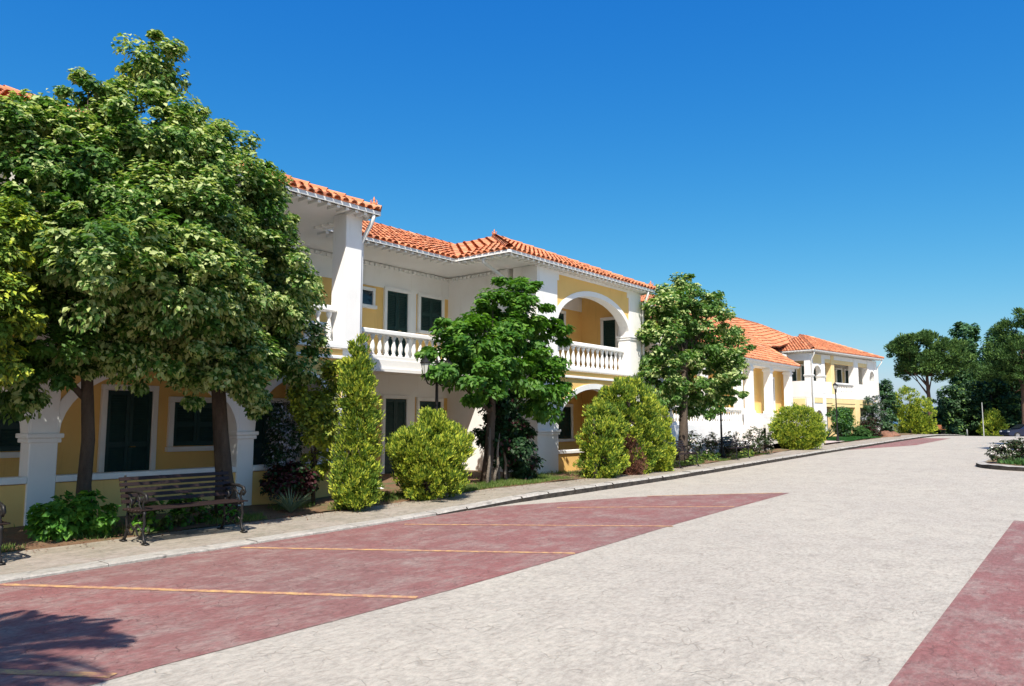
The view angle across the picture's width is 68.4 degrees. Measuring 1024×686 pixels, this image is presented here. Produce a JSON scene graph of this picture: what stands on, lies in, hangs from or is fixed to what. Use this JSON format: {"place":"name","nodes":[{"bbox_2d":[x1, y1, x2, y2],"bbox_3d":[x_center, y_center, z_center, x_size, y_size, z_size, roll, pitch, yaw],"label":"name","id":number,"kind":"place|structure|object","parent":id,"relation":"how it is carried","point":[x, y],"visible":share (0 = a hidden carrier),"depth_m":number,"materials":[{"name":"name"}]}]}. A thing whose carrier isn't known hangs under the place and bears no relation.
{"place":"outdoors","nodes":[
{"label":"outdoors","id":0,"kind":"place"},
{"bbox_2d":[2,424,921,552],"bbox_3d":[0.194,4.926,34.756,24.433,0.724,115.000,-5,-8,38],"label":"planting bed","id":1,"kind":"object","parent":0,"point":[17,535],"visible":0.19,"depth_m":12.98,"materials":[{"name":"soil"}]},
{"bbox_2d":[0,194,48,390],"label":"golden conifer","id":2,"kind":"object","parent":1,"relation":"on","point":[20,294],"visible":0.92,"depth_m":8.90,"materials":[{"name":"green plant"}]},
{"bbox_2d":[23,489,120,541],"bbox_3d":[-5.994,2.405,10.320,1.138,0.803,0.828,3,-7,-26],"label":"leafy bedding plant","id":3,"kind":"object","parent":1,"relation":"on","point":[60,518],"visible":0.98,"depth_m":10.14,"materials":[{"name":"green plant"}]},
{"bbox_2d":[0,66,186,501],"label":"lime tree","id":4,"kind":"object","parent":1,"relation":"on","point":[53,172],"visible":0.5,"depth_m":10.12,"materials":[{"name":"green plant"}]},
{"bbox_2d":[29,29,333,514],"bbox_3d":[-5.087,-1.143,11.787,3.494,8.051,6.593,-1,-6,10],"label":"lime tree","id":5,"kind":"object","parent":1,"relation":"on","point":[208,229],"visible":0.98,"depth_m":11.09,"materials":[{"name":"green plant"}]},
{"bbox_2d":[130,493,238,532],"bbox_3d":[-5.021,2.672,11.598,0.857,0.748,1.708,-5,-8,38],"label":"leafy bedding plant","id":6,"kind":"object","parent":1,"relation":"on","point":[180,517],"visible":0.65,"depth_m":11.37,"materials":[{"name":"green plant"}]},
{"bbox_2d":[1,488,412,552],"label":"sparse weeds","id":7,"kind":"object","parent":1,"relation":"on","point":[253,516],"visible":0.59,"depth_m":12.10,"materials":[{"name":"green plant"}]},
{"bbox_2d":[260,389,310,470],"bbox_3d":[-4.269,1.986,14.235,0.935,2.336,1.090,0,-6,4],"label":"blue flowering shrub","id":8,"kind":"object","parent":1,"relation":"on","point":[286,428],"visible":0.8,"depth_m":14.05,"materials":[{"name":"green plant"}]},
{"bbox_2d":[263,487,311,512],"bbox_3d":[-3.847,2.729,13.162,0.922,0.464,0.994,0,-6,1],"label":"spiky plant","id":9,"kind":"object","parent":1,"relation":"on","point":[289,506],"visible":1,"depth_m":13.06,"materials":[{"name":"green plant"}]},
{"bbox_2d":[258,460,320,503],"bbox_3d":[-4.052,2.624,13.741,0.927,0.954,1.206,-5,-8,38],"label":"red leaved shrub","id":10,"kind":"object","parent":1,"relation":"on","point":[295,476],"visible":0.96,"depth_m":13.63,"materials":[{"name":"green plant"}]},
{"bbox_2d":[284,358,343,502],"bbox_3d":[-3.731,1.709,14.439,1.112,2.869,1.285,0,-6,4],"label":"variegated shrub","id":11,"kind":"object","parent":1,"relation":"on","point":[319,433],"visible":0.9,"depth_m":14.20,"materials":[{"name":"green plant"}]},
{"bbox_2d":[0,85,672,527],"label":"hotel building","id":12,"kind":"structure","parent":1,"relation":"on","point":[394,293],"depth_m":19.37,"materials":[{"name":"white paint"}]},
{"bbox_2d":[0,412,20,457],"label":"window","id":13,"kind":"structure","parent":12,"relation":"in","point":[8,441],"depth_m":13.00,"materials":[{"name":"white paint"}]},
{"bbox_2d":[96,384,158,472],"bbox_3d":[-7.420,1.908,14.563,0.117,2.190,1.080,-5,-8,38],"label":"door","id":14,"kind":"structure","parent":12,"relation":"in","point":[127,438],"depth_m":14.56,"materials":[{"name":"green paint"}]},
{"bbox_2d":[165,396,213,451],"bbox_3d":[-6.544,1.682,15.660,0.150,1.110,1.280,-5,-8,38],"label":"window","id":15,"kind":"structure","parent":12,"relation":"in","point":[186,430],"depth_m":15.51,"materials":[{"name":"white paint"}]},
{"bbox_2d":[253,398,286,464],"bbox_3d":[-5.526,2.242,16.906,0.117,2.020,1.080,-5,-8,38],"label":"door","id":16,"kind":"structure","parent":12,"relation":"in","point":[261,426],"depth_m":16.86,"materials":[{"name":"green paint"}]},
{"bbox_2d":[362,286,376,309],"bbox_3d":[-4.026,-1.262,20.901,0.150,0.590,0.660,-5,-8,38],"label":"window","id":17,"kind":"structure","parent":12,"relation":"in","point":[369,294],"depth_m":20.96,"materials":[{"name":"white paint"}]},
{"bbox_2d":[380,394,409,473],"bbox_3d":[-3.325,2.603,21.409,0.105,2.250,1.020,-5,-8,38],"label":"door","id":18,"kind":"structure","parent":12,"relation":"in","point":[396,407],"depth_m":21.33,"materials":[{"name":"green paint"}]},
{"bbox_2d":[382,286,410,357],"bbox_3d":[-3.320,-0.471,21.730,0.117,2.230,1.020,-5,-8,38],"label":"door","id":19,"kind":"structure","parent":12,"relation":"in","point":[396,301],"depth_m":21.73,"materials":[{"name":"green paint"}]},
{"bbox_2d":[416,397,443,422],"bbox_3d":[-2.445,2.312,22.508,0.150,1.360,1.180,-5,-8,38],"label":"window","id":20,"kind":"structure","parent":12,"relation":"in","point":[420,401],"depth_m":22.45,"materials":[{"name":"white paint"}]},
{"bbox_2d":[416,292,444,335],"bbox_3d":[-2.445,-0.856,22.844,0.150,1.230,1.180,-5,-8,38],"label":"window","id":21,"kind":"structure","parent":12,"relation":"in","point":[430,307],"depth_m":22.76,"materials":[{"name":"white paint"}]},
{"bbox_2d":[558,310,566,350],"bbox_3d":[1.553,-0.466,26.050,0.150,1.410,1.130,-5,-8,38],"label":"window","id":22,"kind":"structure","parent":12,"relation":"in","point":[562,315],"depth_m":26.36,"materials":[{"name":"white paint"}]},
{"bbox_2d":[558,404,574,441],"bbox_3d":[1.771,2.745,25.985,0.150,1.310,1.230,-5,-8,38],"label":"window","id":23,"kind":"structure","parent":12,"relation":"in","point":[566,426],"depth_m":26.18,"materials":[{"name":"white paint"}]},
{"bbox_2d":[599,317,618,359],"bbox_3d":[3.426,-0.166,26.513,0.780,1.510,0.150,-5,-8,38],"label":"window","id":24,"kind":"structure","parent":12,"relation":"in","point":[608,329],"depth_m":26.56,"materials":[{"name":"white paint"}]},
{"bbox_2d":[325,332,385,511],"bbox_3d":[-2.822,1.448,13.781,1.069,3.350,1.180,2,-6,-19],"label":"columnar conifer","id":25,"kind":"object","parent":1,"relation":"on","point":[354,463],"visible":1,"depth_m":13.59,"materials":[{"name":"green plant"}]},
{"bbox_2d":[382,405,476,500],"bbox_3d":[-1.635,2.289,15.242,1.719,2.090,2.014,-1,-6,7],"label":"round conifer","id":26,"kind":"object","parent":1,"relation":"on","point":[431,450],"visible":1,"depth_m":14.75,"materials":[{"name":"green plant"}]},
{"bbox_2d":[420,355,451,487],"bbox_3d":[-1.659,1.737,16.551,0.250,2.930,0.937,-5,-8,38],"label":"lamp post","id":27,"kind":"object","parent":1,"relation":"on","point":[425,362],"visible":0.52,"depth_m":16.55,"materials":[{"name":"black metal"}]},
{"bbox_2d":[414,276,576,482],"bbox_3d":[-0.228,0.818,18.663,3.098,5.366,5.892,-5,-8,38],"label":"broadleaf tree","id":28,"kind":"object","parent":1,"relation":"on","point":[494,365],"visible":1,"depth_m":18.33,"materials":[{"name":"green plant"}]},
{"bbox_2d":[486,427,507,482],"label":"bare stems","id":29,"kind":"object","parent":1,"relation":"on","point":[496,471],"visible":0.86,"depth_m":17.97,"materials":[{"name":"grey plant"}]},
{"bbox_2d":[471,388,545,479],"bbox_3d":[-0.045,2.296,18.779,1.519,2.576,2.042,-5,-8,38],"label":"creeper clad stump","id":30,"kind":"object","parent":1,"relation":"on","point":[516,434],"visible":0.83,"depth_m":18.55,"materials":[{"name":"green plant"}]},
{"bbox_2d":[572,397,633,478],"bbox_3d":[2.529,2.647,20.547,1.470,2.354,1.918,-5,-8,38],"label":"conifer","id":31,"kind":"object","parent":1,"relation":"on","point":[602,422],"visible":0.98,"depth_m":20.18,"materials":[{"name":"green plant"}]},
{"bbox_2d":[592,372,669,474],"bbox_3d":[3.410,2.524,22.170,2.677,3.316,2.168,2,-7,-22],"label":"wide conifer","id":32,"kind":"object","parent":1,"relation":"on","point":[644,420],"visible":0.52,"depth_m":21.63,"materials":[{"name":"green plant"}]},
{"bbox_2d":[621,433,647,474],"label":"dead conifer","id":33,"kind":"object","parent":1,"relation":"on","point":[635,468],"visible":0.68,"depth_m":21.28,"materials":[{"name":"brown plant"}]},
{"bbox_2d":[647,404,677,471],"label":"slim conifer","id":34,"kind":"object","parent":1,"relation":"on","point":[664,464],"visible":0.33,"depth_m":22.73,"materials":[{"name":"green plant"}]},
{"bbox_2d":[664,440,698,467],"bbox_3d":[5.558,3.621,24.654,0.680,0.865,1.620,-4,-7,35],"label":"park bench","id":35,"kind":"object","parent":1,"relation":"on","point":[679,448],"visible":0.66,"depth_m":25.12,"materials":[{"name":"black metal"}]},
{"bbox_2d":[635,272,756,461],"bbox_3d":[7.080,0.816,27.917,3.591,7.277,8.082,-5,-8,38],"label":"leafy tree","id":36,"kind":"object","parent":1,"relation":"on","point":[684,349],"visible":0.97,"depth_m":26.83,"materials":[{"name":"green plant"}]},
{"bbox_2d":[688,430,703,457],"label":"rose bush","id":37,"kind":"object","parent":1,"relation":"on","point":[690,441],"visible":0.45,"depth_m":27.41,"materials":[{"name":"green plant"}]},
{"bbox_2d":[686,452,705,465],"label":"edging plant","id":38,"kind":"object","parent":1,"relation":"on","point":[700,459],"visible":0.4,"depth_m":26.36,"materials":[{"name":"green plant"}]},
{"bbox_2d":[697,432,719,456],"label":"rose bush","id":39,"kind":"object","parent":1,"relation":"on","point":[708,442],"visible":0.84,"depth_m":28.45,"materials":[{"name":"green plant"}]},
{"bbox_2d":[702,451,720,463],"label":"edging plant","id":40,"kind":"object","parent":1,"relation":"on","point":[708,454],"visible":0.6,"depth_m":27.79,"materials":[{"name":"green plant"}]},
{"bbox_2d":[714,387,724,456],"bbox_3d":[8.283,2.969,29.864,0.250,3.030,0.937,-5,-8,38],"label":"lamp post","id":41,"kind":"object","parent":1,"relation":"on","point":[722,451],"visible":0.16,"depth_m":29.74,"materials":[{"name":"black metal"}]},
{"bbox_2d":[714,431,740,453],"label":"rose bush","id":42,"kind":"object","parent":1,"relation":"on","point":[733,435],"visible":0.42,"depth_m":30.38,"materials":[{"name":"green plant"}]},
{"bbox_2d":[641,295,823,453],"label":"building","id":43,"kind":"structure","parent":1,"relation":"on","point":[767,385],"depth_m":42.43,"materials":[{"name":"white paint"}]},
{"bbox_2d":[773,377,775,409],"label":"column","id":44,"kind":"structure","parent":43,"relation":"in","point":[773,377],"depth_m":44.83,"materials":[{"name":"white paint"}]},
{"bbox_2d":[721,436,749,459],"bbox_3d":[8.662,4.034,29.070,0.680,0.865,1.620,-4,-7,34],"label":"park bench","id":45,"kind":"object","parent":1,"relation":"on","point":[733,441],"visible":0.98,"depth_m":28.88,"materials":[{"name":"black metal"}]},
{"bbox_2d":[739,448,754,456],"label":"edging plant","id":46,"kind":"object","parent":1,"relation":"on","point":[752,453],"visible":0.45,"depth_m":30.66,"materials":[{"name":"green plant"}]},
{"bbox_2d":[738,426,763,452],"bbox_3d":[9.909,4.101,31.300,1.102,1.341,0.999,-5,-8,38],"label":"rose bush","id":47,"kind":"object","parent":1,"relation":"on","point":[748,437],"visible":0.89,"depth_m":31.31,"materials":[{"name":"white plant"}]},
{"bbox_2d":[754,431,775,454],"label":"rose bush","id":48,"kind":"object","parent":1,"relation":"on","point":[767,439],"visible":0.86,"depth_m":32.07,"materials":[{"name":"green plant"}]},
{"bbox_2d":[767,402,829,450],"bbox_3d":[13.954,4.231,36.830,2.837,2.709,2.734,-5,-8,38],"label":"ball conifer","id":49,"kind":"object","parent":1,"relation":"on","point":[808,432],"visible":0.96,"depth_m":36.14,"materials":[{"name":"green plant"}]},
{"bbox_2d":[770,334,883,435],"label":"building","id":50,"kind":"structure","parent":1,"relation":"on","point":[851,373],"depth_m":54.51,"materials":[{"name":"white paint"}]},
{"bbox_2d":[792,369,796,380],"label":"window","id":51,"kind":"structure","parent":50,"relation":"in","point":[794,376],"depth_m":54.00,"materials":[{"name":"black glass"}]},
{"bbox_2d":[800,364,804,380],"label":"door","id":52,"kind":"structure","parent":50,"relation":"in","point":[802,378],"depth_m":54.76,"materials":[{"name":"green paint"}]},
{"bbox_2d":[835,368,842,382],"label":"window","id":53,"kind":"structure","parent":50,"relation":"in","point":[838,371],"depth_m":58.73,"materials":[{"name":"white paint"}]},
{"bbox_2d":[844,369,848,383],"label":"window","id":54,"kind":"structure","parent":50,"relation":"in","point":[846,379],"depth_m":59.63,"materials":[{"name":"black glass"}]},
{"bbox_2d":[824,427,841,437],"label":"agave plant","id":55,"kind":"object","parent":1,"relation":"on","point":[828,430],"visible":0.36,"depth_m":46.95,"materials":[{"name":"green plant"}]},
{"bbox_2d":[833,382,839,442],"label":"lamp post","id":56,"kind":"object","parent":1,"relation":"on","point":[835,386],"visible":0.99,"depth_m":44.84,"materials":[{"name":"black metal"}]},
{"bbox_2d":[825,405,858,436],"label":"garden tree","id":57,"kind":"object","parent":1,"relation":"on","point":[846,419],"visible":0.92,"depth_m":50.45,"materials":[{"name":"green plant"}]},
{"bbox_2d":[849,425,872,440],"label":"garden shrub","id":58,"kind":"object","parent":1,"relation":"on","point":[860,430],"visible":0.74,"depth_m":51.31,"materials":[{"name":"green plant"}]},
{"bbox_2d":[858,417,882,436],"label":"red leaved shrub","id":59,"kind":"object","parent":1,"relation":"on","point":[872,426],"visible":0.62,"depth_m":54.53,"materials":[{"name":"green plant"}]},
{"bbox_2d":[860,395,886,424],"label":"blue flowering shrub","id":60,"kind":"object","parent":1,"relation":"on","point":[873,410],"visible":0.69,"depth_m":56.32,"materials":[{"name":"green plant"}]},
{"bbox_2d":[878,431,893,436],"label":"garden rock","id":61,"kind":"object","parent":1,"relation":"on","point":[887,434],"visible":0.58,"depth_m":55.21,"materials":[{"name":"stone"}]},
{"bbox_2d":[877,378,900,431],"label":"dark broadleaf","id":62,"kind":"object","parent":1,"relation":"on","point":[889,403],"visible":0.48,"depth_m":62.46,"materials":[{"name":"green plant"}]},
{"bbox_2d":[893,385,938,434],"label":"golden far conifer","id":63,"kind":"object","parent":1,"relation":"on","point":[914,414],"visible":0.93,"depth_m":64.87,"materials":[{"name":"green plant"}]},
{"bbox_2d":[883,328,983,433],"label":"umbrella pine","id":64,"kind":"object","parent":1,"relation":"on","point":[934,359],"visible":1,"depth_m":77.64,"materials":[{"name":"green plant"}]},
{"bbox_2d":[924,380,983,435],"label":"evergreen tree","id":65,"kind":"object","parent":1,"relation":"on","point":[951,419],"visible":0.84,"depth_m":82.55,"materials":[{"name":"green plant"}]},
{"bbox_2d":[947,321,983,397],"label":"poplar tree","id":66,"kind":"object","parent":1,"relation":"on","point":[963,329],"visible":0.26,"depth_m":94.64,"materials":[{"name":"green plant"}]},
{"bbox_2d":[944,377,999,435],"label":"evergreen tree","id":67,"kind":"object","parent":1,"relation":"on","point":[968,383],"visible":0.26,"depth_m":84.11,"materials":[{"name":"green plant"}]},
{"bbox_2d":[963,377,1018,435],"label":"evergreen tree","id":68,"kind":"object","parent":1,"relation":"on","point":[989,403],"visible":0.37,"depth_m":82.63,"materials":[{"name":"green plant"}]},
{"bbox_2d":[961,350,1023,406],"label":"dark pine","id":69,"kind":"object","parent":1,"relation":"on","point":[1017,388],"visible":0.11,"depth_m":84.69,"materials":[{"name":"green plant"}]},
{"bbox_2d":[976,408,1009,435],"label":"golden conifer","id":70,"kind":"object","parent":1,"relation":"on","point":[993,418],"visible":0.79,"depth_m":79.84,"materials":[{"name":"green plant"}]},
{"bbox_2d":[977,326,1019,397],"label":"poplar tree","id":71,"kind":"object","parent":1,"relation":"on","point":[987,339],"visible":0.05,"depth_m":91.71,"materials":[{"name":"green plant"}]},
{"bbox_2d":[974,307,1023,436],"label":"dark pine","id":72,"kind":"object","parent":1,"relation":"on","point":[1000,354],"visible":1,"depth_m":78.35,"materials":[{"name":"green plant"}]},
{"bbox_2d":[995,390,1021,428],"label":"evergreen tree","id":73,"kind":"object","parent":1,"relation":"on","point":[1013,410],"visible":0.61,"depth_m":80.53,"materials":[{"name":"green plant"}]},
{"bbox_2d":[0,434,933,574],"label":"sidewalk","id":74,"kind":"structure","parent":0,"point":[42,558],"depth_m":11.40,"materials":[{"name":"beige concrete"}]},
{"bbox_2d":[0,502,10,564],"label":"park bench","id":75,"kind":"object","parent":74,"relation":"on","point":[2,511],"visible":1,"depth_m":8.45,"materials":[{"name":"black metal"}]},
{"bbox_2d":[119,470,247,545],"bbox_3d":[-4.527,2.255,10.500,0.680,0.865,1.620,-4,-8,36],"label":"park bench","id":76,"kind":"object","parent":74,"relation":"on","point":[138,492],"visible":1,"depth_m":10.54,"materials":[{"name":"black metal"}]},
{"bbox_2d":[1,466,691,556],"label":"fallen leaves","id":77,"kind":"object","parent":74,"relation":"on","point":[281,519],"visible":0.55,"depth_m":12.11,"materials":[{"name":"brown plant"}]},
{"bbox_2d":[891,431,900,436],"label":"garden rock","id":78,"kind":"object","parent":74,"relation":"on","point":[895,434],"visible":0.55,"depth_m":56.17,"materials":[{"name":"stone"}]},
{"bbox_2d":[930,425,945,433],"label":"park bench","id":79,"kind":"object","parent":74,"relation":"on","point":[941,429],"visible":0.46,"depth_m":69.39,"materials":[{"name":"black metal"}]},
{"bbox_2d":[0,0,1023,423],"label":"sky","id":80,"kind":"structure","parent":0,"point":[849,173],"materials":[{"name":"blue"}]},
{"bbox_2d":[88,436,1023,685],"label":"road","id":81,"kind":"structure","parent":0,"point":[856,567],"depth_m":6.78,"materials":[{"name":"grey concrete"}]},
{"bbox_2d":[0,493,786,685],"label":"red paving by the kerb","id":82,"kind":"structure","parent":81,"relation":"on","point":[121,632],"depth_m":7.62,"materials":[{"name":"concrete"}]},
{"bbox_2d":[0,493,760,677],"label":"bay lines","id":83,"kind":"object","parent":82,"relation":"on","point":[55,673],"visible":1,"depth_m":7.23,"materials":[{"name":"yellow paint"}]},
{"bbox_2d":[0,434,964,582],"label":"kerb","id":84,"kind":"structure","parent":81,"relation":"on","point":[532,496],"depth_m":13.31,"materials":[{"name":"concrete"}]},
{"bbox_2d":[850,438,949,449],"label":"red paving far away","id":85,"kind":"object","parent":81,"relation":"on","point":[912,442],"visible":0.94,"depth_m":46.21,"materials":[{"name":"concrete"}]},
{"bbox_2d":[888,520,1023,685],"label":"parking area","id":86,"kind":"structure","parent":81,"relation":"on","point":[974,636],"depth_m":5.71,"materials":[{"name":"concrete"}]},
{"bbox_2d":[981,403,984,435],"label":"street pole","id":87,"kind":"object","parent":81,"relation":"on","point":[982,419],"visible":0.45,"depth_m":79.64,"materials":[{"name":"metal"}]},
{"bbox_2d":[976,455,1023,470],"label":"planter island","id":88,"kind":"structure","parent":81,"relation":"on","point":[988,463],"depth_m":24.65,"materials":[{"name":"concrete"}]},
{"bbox_2d":[984,439,1020,463],"bbox_3d":[16.836,3.760,25.894,1.107,0.916,0.940,-5,-8,38],"label":"rose bush","id":89,"kind":"object","parent":88,"relation":"on","point":[1001,449],"visible":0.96,"depth_m":25.77,"materials":[{"name":"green plant"}]},
{"bbox_2d":[997,455,1023,465],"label":"island ground cover","id":90,"kind":"object","parent":88,"relation":"on","point":[1019,461],"visible":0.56,"depth_m":25.03,"materials":[{"name":"green plant"}]},
{"bbox_2d":[1005,437,1022,456],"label":"rose bush","id":91,"kind":"object","parent":88,"relation":"on","point":[1013,440],"visible":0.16,"depth_m":27.52,"materials":[{"name":"green plant"}]},
{"bbox_2d":[1006,437,1023,458],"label":"rose bush","id":92,"kind":"object","parent":88,"relation":"on","point":[1020,448],"visible":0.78,"depth_m":26.30,"materials":[{"name":"green plant"}]},
{"bbox_2d":[999,424,1023,435],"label":"parked car","id":93,"kind":"object","parent":81,"relation":"on","point":[1017,430],"visible":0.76,"depth_m":76.15,"materials":[{"name":"blue paint"}]},
{"bbox_2d":[443,451,768,492],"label":"grass strip","id":94,"kind":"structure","parent":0,"point":[541,477],"depth_m":18.80,"materials":[{"name":"green plant"}]},
{"bbox_2d":[826,435,880,440],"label":"lawn grass","id":95,"kind":"structure","parent":0,"point":[848,438],"depth_m":48.83,"materials":[{"name":"green plant"}]}
]}

